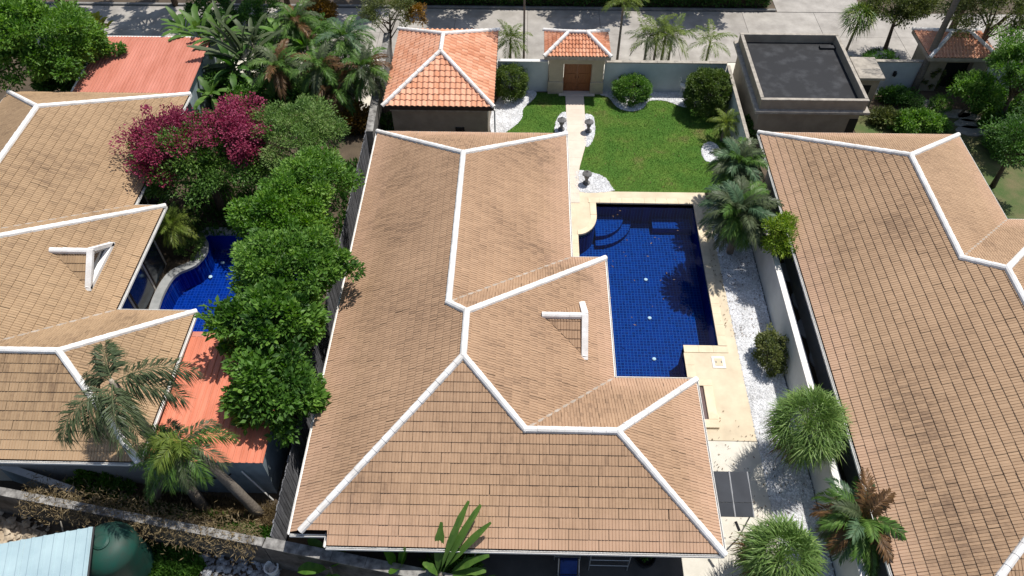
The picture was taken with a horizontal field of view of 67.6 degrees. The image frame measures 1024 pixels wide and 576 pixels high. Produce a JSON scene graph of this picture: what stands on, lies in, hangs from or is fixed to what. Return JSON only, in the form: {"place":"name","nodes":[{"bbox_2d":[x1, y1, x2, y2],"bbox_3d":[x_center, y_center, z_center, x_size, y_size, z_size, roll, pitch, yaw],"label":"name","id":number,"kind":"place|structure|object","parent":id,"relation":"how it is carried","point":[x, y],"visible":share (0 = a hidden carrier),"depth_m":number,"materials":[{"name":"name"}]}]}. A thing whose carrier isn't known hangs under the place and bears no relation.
{"place":"outdoors","nodes":[
{"label":"outdoors","id":0,"kind":"place"},
{"bbox_2d":[216,58,301,72],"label":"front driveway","id":1,"kind":"structure","parent":0,"point":[239,61],"depth_m":49.60,"materials":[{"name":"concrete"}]},
{"bbox_2d":[175,155,357,236],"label":"grass","id":2,"kind":"structure","parent":0,"point":[343,196],"depth_m":40.54,"materials":[{"name":"green plant"}]},
{"bbox_2d":[351,59,378,130],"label":"side driveway","id":3,"kind":"structure","parent":0,"point":[368,100],"depth_m":47.00,"materials":[{"name":"concrete"}]},
{"bbox_2d":[333,40,392,103],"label":"driveway palm","id":4,"kind":"object","parent":3,"relation":"on","point":[371,75],"visible":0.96,"depth_m":43.00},
{"bbox_2d":[0,0,1023,575],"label":"ground","id":5,"kind":"structure","parent":0,"point":[350,148],"depth_m":40.58,"materials":[{"name":"brown soil"}]},
{"bbox_2d":[0,519,41,549],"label":"sand yard","id":6,"kind":"structure","parent":5,"relation":"on","point":[23,531],"depth_m":28.99,"materials":[{"name":"beige sand"}]},
{"bbox_2d":[0,511,49,543],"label":"rubble","id":7,"kind":"object","parent":6,"relation":"on","point":[7,524],"visible":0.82,"depth_m":28.99,"materials":[{"name":"grey stone"}]},
{"bbox_2d":[0,466,84,502],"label":"yard wall","id":8,"kind":"structure","parent":5,"relation":"on","point":[17,474],"depth_m":29.37,"materials":[{"name":"white paint"}]},
{"bbox_2d":[0,527,94,575],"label":"shed","id":9,"kind":"structure","parent":5,"relation":"on","point":[60,554],"depth_m":25.62,"materials":[{"name":"white plastic"}]},
{"bbox_2d":[28,45,97,91],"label":"corner tree","id":10,"kind":"object","parent":5,"relation":"on","point":[51,84],"visible":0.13,"depth_m":43.69,"materials":[{"name":"green plant"}]},
{"bbox_2d":[0,0,128,91],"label":"corner tree","id":11,"kind":"object","parent":5,"relation":"on","point":[65,30],"visible":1,"depth_m":42.02,"materials":[{"name":"green plant"}]},
{"bbox_2d":[63,469,114,499],"bbox_3d":[-16.379,7.605,29.663,1.780,1.269,1.575,21,52,17],"label":"shrub","id":12,"kind":"object","parent":5,"relation":"on","point":[105,481],"visible":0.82,"depth_m":29.47,"materials":[{"name":"green plant"}]},
{"bbox_2d":[0,89,197,482],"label":"villa","id":13,"kind":"object","parent":5,"relation":"on","point":[83,263],"visible":0.85,"depth_m":31.97,"materials":[{"name":"tile"}]},
{"bbox_2d":[129,265,154,308],"bbox_3d":[-17.204,-0.075,35.315,0.054,2.470,1.700,1,49,1],"label":"window","id":14,"kind":"structure","parent":13,"relation":"in","point":[142,290],"depth_m":35.50,"materials":[{"name":"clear glass"}]},
{"bbox_2d":[143,242,165,286],"bbox_3d":[-17.166,-1.398,36.460,0.054,2.470,1.400,1,49,1],"label":"window","id":15,"kind":"structure","parent":13,"relation":"in","point":[153,262],"depth_m":36.68,"materials":[{"name":"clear glass"}]},
{"bbox_2d":[102,476,138,500],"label":"shrub","id":16,"kind":"object","parent":5,"relation":"on","point":[120,484],"visible":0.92,"depth_m":29.59,"materials":[{"name":"green plant"}]},
{"bbox_2d":[52,339,210,512],"bbox_3d":[-12.743,5.545,27.291,4.119,7.609,3.878,8,50,7],"label":"tall palm","id":17,"kind":"object","parent":5,"relation":"on","point":[123,398],"visible":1,"depth_m":25.06,"materials":[{"name":"green plant"}]},
{"bbox_2d":[0,487,272,562],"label":"block wall","id":18,"kind":"structure","parent":5,"relation":"on","point":[10,499],"depth_m":27.76,"materials":[{"name":"grey concrete"}]},
{"bbox_2d":[13,466,266,565],"bbox_3d":[-13.439,8.254,27.557,9.630,1.300,2.593,9,50,8],"label":"wall creeper","id":19,"kind":"object","parent":18,"relation":"attached to","point":[134,524],"depth_m":27.47,"materials":[{"name":"plant"}]},
{"bbox_2d":[70,36,217,113],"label":"shed","id":20,"kind":"structure","parent":5,"relation":"on","point":[153,64],"depth_m":44.19,"materials":[{"name":"orange tile"}]},
{"bbox_2d":[47,488,276,526],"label":"grass","id":21,"kind":"structure","parent":5,"relation":"on","point":[173,498],"depth_m":29.52,"materials":[{"name":"plant"}]},
{"bbox_2d":[129,426,201,503],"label":"short palm","id":22,"kind":"object","parent":5,"relation":"on","point":[156,489],"visible":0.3,"depth_m":27.53,"materials":[{"name":"green plant"}]},
{"bbox_2d":[145,539,206,575],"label":"grass","id":23,"kind":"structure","parent":5,"relation":"on","point":[168,562],"depth_m":28.05,"materials":[{"name":"green plant"}]},
{"bbox_2d":[153,201,199,250],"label":"spiky palm","id":24,"kind":"object","parent":5,"relation":"on","point":[170,219],"visible":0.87,"depth_m":36.79,"materials":[{"name":"green plant"}]},
{"bbox_2d":[161,1,215,59],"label":"banana plant","id":25,"kind":"object","parent":5,"relation":"on","point":[193,20],"visible":0.49,"depth_m":46.90,"materials":[{"name":"green plant"}]},
{"bbox_2d":[108,91,282,213],"bbox_3d":[-15.330,-6.133,38.341,7.762,6.099,6.412,-21,52,-17],"label":"bougainvillea tree","id":26,"kind":"object","parent":5,"relation":"on","point":[167,150],"visible":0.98,"depth_m":36.71,"materials":[{"name":"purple plant"}]},
{"bbox_2d":[135,417,264,518],"bbox_3d":[-11.238,6.857,27.662,3.617,5.344,2.676,1,49,1],"label":"tall palm","id":27,"kind":"object","parent":5,"relation":"on","point":[164,442],"visible":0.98,"depth_m":26.05,"materials":[{"name":"green plant"}]},
{"bbox_2d":[193,76,230,109],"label":"banana plant","id":28,"kind":"object","parent":5,"relation":"on","point":[210,90],"visible":0.84,"depth_m":44.41,"materials":[{"name":"green plant"}]},
{"bbox_2d":[143,331,292,500],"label":"shed","id":29,"kind":"structure","parent":5,"relation":"on","point":[258,459],"depth_m":29.39,"materials":[{"name":"orange tile"}]},
{"bbox_2d":[149,227,316,331],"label":"swimming pool","id":30,"kind":"structure","parent":5,"relation":"in","point":[192,284],"depth_m":38.29,"materials":[{"name":"blue tile"}]},
{"bbox_2d":[209,38,257,90],"bbox_3d":[-16.516,-12.845,45.723,3.118,3.696,3.127,-35,57,-26],"label":"banana plant","id":31,"kind":"object","parent":5,"relation":"on","point":[230,63],"visible":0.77,"depth_m":44.94,"materials":[{"name":"green plant"}]},
{"bbox_2d":[204,2,267,44],"bbox_3d":[-18.224,-17.395,50.210,4.506,2.915,3.417,1,49,1],"label":"shrub","id":32,"kind":"object","parent":5,"relation":"on","point":[255,17],"visible":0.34,"depth_m":49.75,"materials":[{"name":"green plant"}]},
{"bbox_2d":[187,18,291,75],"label":"travellers palm","id":33,"kind":"object","parent":5,"relation":"on","point":[233,50],"visible":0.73,"depth_m":44.72,"materials":[{"name":"green plant"}]},
{"bbox_2d":[198,553,281,575],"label":"rubble","id":34,"kind":"object","parent":5,"relation":"on","point":[225,566],"visible":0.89,"depth_m":28.00,"materials":[{"name":"grey stone"}]},
{"bbox_2d":[193,266,332,368],"bbox_3d":[-9.546,2.099,31.250,5.063,6.058,4.144,-32,56,-24],"label":"tree","id":35,"kind":"object","parent":5,"relation":"on","point":[268,312],"visible":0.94,"depth_m":29.34,"materials":[{"name":"green plant"}]},
{"bbox_2d":[217,334,331,448],"bbox_3d":[-8.898,4.328,29.707,4.373,5.453,4.288,1,49,1],"label":"tree","id":36,"kind":"object","parent":5,"relation":"on","point":[289,385],"visible":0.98,"depth_m":28.24,"materials":[{"name":"green plant"}]},
{"bbox_2d":[245,38,305,98],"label":"driveway palm","id":37,"kind":"object","parent":5,"relation":"on","point":[285,71],"visible":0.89,"depth_m":43.60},
{"bbox_2d":[223,172,335,274],"bbox_3d":[-10.091,-2.114,34.752,4.626,6.246,4.560,-33,57,-25],"label":"tree","id":38,"kind":"object","parent":5,"relation":"on","point":[267,208],"visible":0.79,"depth_m":32.99,"materials":[{"name":"green plant"}]},
{"bbox_2d":[263,0,323,76],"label":"driveway palm","id":39,"kind":"object","parent":5,"relation":"on","point":[288,12],"visible":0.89,"depth_m":46.40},
{"bbox_2d":[226,222,366,317],"bbox_3d":[-9.152,0.218,32.602,5.277,6.428,5.637,-31,56,-24],"label":"tree","id":40,"kind":"object","parent":5,"relation":"on","point":[254,259],"visible":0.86,"depth_m":30.92,"materials":[{"name":"green plant"}]},
{"bbox_2d":[244,92,351,187],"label":"tree","id":41,"kind":"object","parent":5,"relation":"on","point":[281,120],"visible":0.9,"depth_m":37.47,"materials":[{"name":"green plant"}]},
{"bbox_2d":[255,141,365,245],"bbox_3d":[-9.261,-4.176,36.801,4.942,5.867,4.889,1,49,1],"label":"tree","id":42,"kind":"object","parent":5,"relation":"on","point":[315,166],"visible":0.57,"depth_m":35.17,"materials":[{"name":"green plant"}]},
{"bbox_2d":[289,39,350,97],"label":"driveway palm","id":43,"kind":"object","parent":5,"relation":"on","point":[320,58],"visible":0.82,"depth_m":42.93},
{"bbox_2d":[270,131,369,540],"bbox_3d":[-8.245,0.724,34.964,0.106,2.030,22.821,1,49,1],"label":"plank fence","id":44,"kind":"object","parent":5,"relation":"on","point":[284,508],"visible":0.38,"depth_m":32.39,"materials":[{"name":"wood"}]},
{"bbox_2d":[298,538,345,575],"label":"banana plant","id":45,"kind":"object","parent":5,"relation":"on","point":[306,568],"visible":0.52,"depth_m":26.86,"materials":[{"name":"green plant"}]},
{"bbox_2d":[303,60,366,117],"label":"driveway palm","id":46,"kind":"object","parent":5,"relation":"on","point":[341,96],"visible":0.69,"depth_m":43.41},
{"bbox_2d":[312,15,375,104],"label":"driveway palm","id":47,"kind":"object","parent":5,"relation":"on","point":[348,31],"visible":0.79,"depth_m":43.61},
{"bbox_2d":[335,98,369,135],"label":"shrub","id":48,"kind":"object","parent":5,"relation":"on","point":[357,122],"visible":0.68,"depth_m":44.20,"materials":[{"name":"orange plant"}]},
{"bbox_2d":[262,537,452,575],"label":"block wall","id":49,"kind":"structure","parent":5,"relation":"on","point":[288,555],"depth_m":26.51,"materials":[{"name":"grey concrete"}]},
{"bbox_2d":[366,33,392,155],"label":"side wall","id":50,"kind":"structure","parent":5,"relation":"on","point":[376,110],"depth_m":43.84,"materials":[{"name":"grey concrete"}]},
{"bbox_2d":[356,0,429,50],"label":"olive tree","id":51,"kind":"object","parent":5,"relation":"on","point":[410,7],"visible":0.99,"depth_m":47.27,"materials":[{"name":"green plant"}]},
{"bbox_2d":[42,1,775,11],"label":"kerb","id":52,"kind":"structure","parent":5,"relation":"on","point":[475,7],"depth_m":53.92,"materials":[{"name":"grey concrete"}]},
{"bbox_2d":[380,26,499,131],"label":"garage","id":53,"kind":"structure","parent":5,"relation":"on","point":[442,80],"depth_m":42.53,"materials":[{"name":"orange tile"}]},
{"bbox_2d":[418,552,494,575],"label":"shrub","id":54,"kind":"object","parent":5,"relation":"on","point":[462,557],"visible":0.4,"depth_m":26.52,"materials":[{"name":"green plant"}]},
{"bbox_2d":[422,501,491,575],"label":"banana plant","id":55,"kind":"object","parent":5,"relation":"on","point":[453,544],"visible":1,"depth_m":25.45,"materials":[{"name":"green plant"}]},
{"bbox_2d":[287,129,727,558],"bbox_3d":[-0.003,0.242,32.666,14.786,6.271,22.451,1,49,1],"label":"villa","id":56,"kind":"object","parent":5,"relation":"on","point":[470,356],"visible":0.98,"depth_m":27.70,"materials":[{"name":"brown tile"}]},
{"bbox_2d":[490,91,536,131],"bbox_3d":[-0.253,-10.644,46.186,2.045,0.068,5.076,17,51,14],"label":"gravel bed","id":57,"kind":"object","parent":5,"relation":"on","point":[507,106],"visible":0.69,"depth_m":46.14,"materials":[{"name":"white gravel"}]},
{"bbox_2d":[495,62,529,102],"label":"clipped shrub","id":58,"kind":"object","parent":57,"relation":"on","point":[518,93],"visible":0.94,"depth_m":45.86,"materials":[{"name":"green plant"}]},
{"bbox_2d":[498,59,547,91],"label":"garden wall","id":59,"kind":"structure","parent":5,"relation":"on","point":[537,71],"depth_m":46.50,"materials":[{"name":"white paint"}]},
{"bbox_2d":[35,5,1023,62],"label":"lane","id":60,"kind":"structure","parent":5,"relation":"on","point":[148,21],"depth_m":52.54,"materials":[{"name":"concrete"}]},
{"bbox_2d":[838,0,877,51],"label":"fan palm","id":61,"kind":"object","parent":60,"relation":"on","point":[863,7],"visible":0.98,"depth_m":47.49,"materials":[{"name":"green plant"}]},
{"bbox_2d":[542,28,612,95],"bbox_3d":[3.896,-14.014,46.634,4.141,3.787,3.077,1,49,1],"label":"gatehouse","id":62,"kind":"object","parent":5,"relation":"on","point":[586,54],"visible":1,"depth_m":45.77,"materials":[{"name":"orange tile"}]},
{"bbox_2d":[401,0,772,7],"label":"hedge","id":63,"kind":"object","parent":5,"relation":"on","point":[728,3],"visible":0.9,"depth_m":54.01,"materials":[{"name":"green plant"}]},
{"bbox_2d":[572,197,728,377],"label":"swimming pool","id":64,"kind":"structure","parent":5,"relation":"in","point":[657,337],"depth_m":38.84,"materials":[{"name":"blue tile"}]},
{"bbox_2d":[602,92,711,110],"bbox_3d":[8.927,-11.560,46.961,7.080,0.068,2.487,1,49,1],"label":"gravel bed","id":65,"kind":"object","parent":5,"relation":"on","point":[633,107],"visible":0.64,"depth_m":46.91,"materials":[{"name":"white gravel"}]},
{"bbox_2d":[610,72,652,106],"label":"clipped shrub","id":66,"kind":"object","parent":65,"relation":"on","point":[619,91],"visible":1,"depth_m":45.86,"materials":[{"name":"green plant"}]},
{"bbox_2d":[569,191,756,441],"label":"pool deck","id":67,"kind":"structure","parent":5,"relation":"on","point":[730,394],"depth_m":34.05,"materials":[{"name":"beige stone"}]},
{"bbox_2d":[699,379,719,428],"bbox_3d":[8.180,4.985,32.680,0.950,0.320,2.400,1,49,1],"label":"foot bath","id":68,"kind":"object","parent":67,"relation":"on","point":[709,405],"visible":0.54,"depth_m":32.53,"materials":[{"name":"beige stone"}]},
{"bbox_2d":[603,60,726,91],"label":"garden wall","id":69,"kind":"structure","parent":5,"relation":"on","point":[663,75],"depth_m":46.27,"materials":[{"name":"white paint"}]},
{"bbox_2d":[496,60,878,93],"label":"verge","id":70,"kind":"structure","parent":5,"relation":"on","point":[732,65],"depth_m":49.19,"materials":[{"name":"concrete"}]},
{"bbox_2d":[497,19,532,58],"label":"street palm","id":71,"kind":"object","parent":70,"relation":"on","point":[511,34],"visible":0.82,"depth_m":47.45,"materials":[{"name":"green plant"}]},
{"bbox_2d":[686,19,737,60],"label":"street palm","id":72,"kind":"object","parent":70,"relation":"on","point":[709,39],"visible":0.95,"depth_m":47.05,"materials":[{"name":"green plant"}]},
{"bbox_2d":[724,65,756,173],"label":"boundary wall","id":73,"kind":"structure","parent":5,"relation":"on","point":[741,125],"depth_m":43.62,"materials":[{"name":"white paint"}]},
{"bbox_2d":[708,202,796,441],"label":"gravel","id":74,"kind":"structure","parent":5,"relation":"on","point":[742,358],"depth_m":35.40,"materials":[{"name":"white gravel"}]},
{"bbox_2d":[704,136,768,188],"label":"feather palm","id":75,"kind":"object","parent":74,"relation":"on","point":[744,156],"visible":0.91,"depth_m":38.34,"materials":[{"name":"green plant"}]},
{"bbox_2d":[697,175,783,254],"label":"feather palm","id":76,"kind":"object","parent":74,"relation":"on","point":[732,221],"visible":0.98,"depth_m":35.75,"materials":[{"name":"green plant"}]},
{"bbox_2d":[751,322,789,377],"bbox_3d":[11.402,2.672,33.651,1.662,1.784,2.586,1,49,1],"label":"shrub","id":77,"kind":"object","parent":74,"relation":"on","point":[775,340],"visible":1,"depth_m":33.26,"materials":[{"name":"green plant"}]},
{"bbox_2d":[726,510,827,575],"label":"fan palm","id":78,"kind":"object","parent":5,"relation":"on","point":[753,548],"visible":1,"depth_m":25.49,"materials":[{"name":"green plant"}]},
{"bbox_2d":[758,210,798,261],"bbox_3d":[12.447,-1.866,35.782,2.236,4.291,2.721,1,49,1],"label":"shrub","id":79,"kind":"object","parent":5,"relation":"on","point":[783,220],"visible":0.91,"depth_m":34.87,"materials":[{"name":"green plant"}]},
{"bbox_2d":[733,33,869,146],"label":"flat roof building","id":80,"kind":"structure","parent":5,"relation":"on","point":[798,82],"depth_m":43.37,"materials":[{"name":"grey concrete"}]},
{"bbox_2d":[749,174,867,575],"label":"boundary wall","id":81,"kind":"structure","parent":5,"relation":"on","point":[778,302],"depth_m":32.91,"materials":[{"name":"white paint"}]},
{"bbox_2d":[773,0,860,12],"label":"side lane","id":82,"kind":"structure","parent":5,"relation":"on","point":[820,6],"depth_m":54.22,"materials":[{"name":"concrete"}]},
{"bbox_2d":[809,466,906,575],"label":"feather palm","id":83,"kind":"object","parent":5,"relation":"on","point":[848,525],"visible":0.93,"depth_m":26.22,"materials":[{"name":"green plant"}]},
{"bbox_2d":[849,57,885,107],"bbox_3d":[21.030,-12.316,46.136,1.500,2.270,2.220,1,49,1],"label":"annex","id":84,"kind":"object","parent":5,"relation":"on","point":[871,76],"visible":0.62,"depth_m":45.20,"materials":[{"name":"grey concrete"}]},
{"bbox_2d":[756,130,1023,575],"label":"villa","id":85,"kind":"object","parent":5,"relation":"on","point":[905,269],"visible":1,"depth_m":29.56,"materials":[{"name":"tile"}]},
{"bbox_2d":[875,83,921,108],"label":"bush","id":86,"kind":"object","parent":5,"relation":"on","point":[896,94],"visible":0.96,"depth_m":46.27,"materials":[{"name":"green plant"}]},
{"bbox_2d":[876,59,923,87],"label":"garden wall","id":87,"kind":"structure","parent":5,"relation":"on","point":[907,70],"depth_m":46.69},
{"bbox_2d":[860,0,948,49],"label":"garden tree","id":88,"kind":"object","parent":5,"relation":"on","point":[905,11],"visible":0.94,"depth_m":47.10,"materials":[{"name":"green plant"}]},
{"bbox_2d":[911,0,959,91],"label":"tall palm","id":89,"kind":"object","parent":5,"relation":"on","point":[934,45],"visible":0.85,"depth_m":45.11,"materials":[{"name":"brown plant"}]},
{"bbox_2d":[911,27,995,90],"bbox_3d":[26.849,-14.272,46.954,4.324,3.574,3.374,1,49,1],"label":"gatehouse","id":90,"kind":"object","parent":5,"relation":"on","point":[951,54],"visible":0.75,"depth_m":45.91,"materials":[{"name":"orange tile"}]},
{"bbox_2d":[931,0,1023,41],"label":"garden tree","id":91,"kind":"object","parent":5,"relation":"on","point":[1017,20],"visible":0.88,"depth_m":43.90,"materials":[{"name":"green plant"}]},
{"bbox_2d":[346,551,682,575],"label":"carport floor","id":92,"kind":"structure","parent":0,"point":[517,565],"depth_m":28.14,"materials":[{"name":"grey concrete"}]},
{"bbox_2d":[507,92,565,132],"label":"lawn","id":93,"kind":"structure","parent":0,"point":[542,120],"depth_m":46.00,"materials":[{"name":"green plant"}]},
{"bbox_2d":[565,96,586,202],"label":"path","id":94,"kind":"structure","parent":0,"point":[575,111],"depth_m":44.48,"materials":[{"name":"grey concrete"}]},
{"bbox_2d":[579,94,728,192],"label":"lawn","id":95,"kind":"structure","parent":0,"point":[666,154],"depth_m":43.87,"materials":[{"name":"green plant"}]},
{"bbox_2d":[575,170,614,192],"bbox_3d":[4.495,-5.830,42.012,2.114,0.068,1.868,1,49,1],"label":"gravel bed","id":96,"kind":"object","parent":95,"relation":"on","point":[594,183],"visible":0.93,"depth_m":41.79,"materials":[{"name":"white gravel"}]},
{"bbox_2d":[682,66,732,118],"bbox_3d":[11.622,-11.619,45.197,3.127,2.840,3.199,1,49,1],"label":"clipped shrub","id":97,"kind":"object","parent":95,"relation":"on","point":[707,88],"visible":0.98,"depth_m":44.49,"materials":[{"name":"green plant"}]},
{"bbox_2d":[706,108,739,141],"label":"feather palm","id":98,"kind":"object","parent":95,"relation":"on","point":[727,120],"visible":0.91,"depth_m":43.19,"materials":[{"name":"green plant"}]},
{"bbox_2d":[681,441,780,575],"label":"driveway","id":99,"kind":"structure","parent":0,"point":[741,454],"depth_m":29.77,"materials":[{"name":"concrete"}]},
{"bbox_2d":[713,471,754,538],"bbox_3d":[7.943,8.272,28.218,1.353,2.370,2.127,1,49,1],"label":"awning","id":100,"kind":"object","parent":99,"relation":"on","point":[733,490],"visible":0.74,"depth_m":27.54,"materials":[{"name":"metal"}]},
{"bbox_2d":[757,441,834,575],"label":"gravel","id":101,"kind":"structure","parent":0,"point":[780,480],"depth_m":29.95,"materials":[{"name":"grey gravel"}]},
{"bbox_2d":[759,380,853,474],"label":"fan palm","id":102,"kind":"object","parent":101,"relation":"on","point":[803,444],"visible":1,"depth_m":28.26,"materials":[{"name":"green plant"}]},
{"bbox_2d":[854,109,1023,218],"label":"neighbour lawn","id":103,"kind":"structure","parent":0,"point":[1008,191],"depth_m":42.61,"materials":[{"name":"green plant"}]},
{"bbox_2d":[868,105,902,129],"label":"bush","id":104,"kind":"object","parent":103,"relation":"on","point":[880,115],"visible":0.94,"depth_m":44.86,"materials":[{"name":"green plant"}]},
{"bbox_2d":[884,106,954,133],"bbox_3d":[23.756,-9.760,44.599,4.060,1.575,2.424,1,49,1],"label":"bush","id":105,"kind":"object","parent":103,"relation":"on","point":[938,122],"visible":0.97,"depth_m":44.35,"materials":[{"name":"green plant"}]},
{"bbox_2d":[946,68,1006,115],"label":"tree","id":106,"kind":"object","parent":103,"relation":"on","point":[983,84],"visible":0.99,"depth_m":43.82,"materials":[{"name":"green plant"}]},
{"bbox_2d":[978,111,1023,187],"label":"garden tree","id":107,"kind":"object","parent":103,"relation":"on","point":[1007,138],"visible":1,"depth_m":38.88,"materials":[{"name":"green plant"}]},
{"bbox_2d":[983,23,1023,112],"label":"garden tree","id":108,"kind":"object","parent":103,"relation":"on","point":[1012,51],"visible":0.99,"depth_m":41.91,"materials":[{"name":"green plant"}]},
{"label":"yard slab","id":109,"kind":"structure","parent":0,"visible":0},
{"bbox_2d":[90,521,153,575],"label":"water tank","id":110,"kind":"object","parent":109,"relation":"on","point":[119,549],"visible":0.74,"depth_m":26.46,"materials":[{"name":"green plastic"}]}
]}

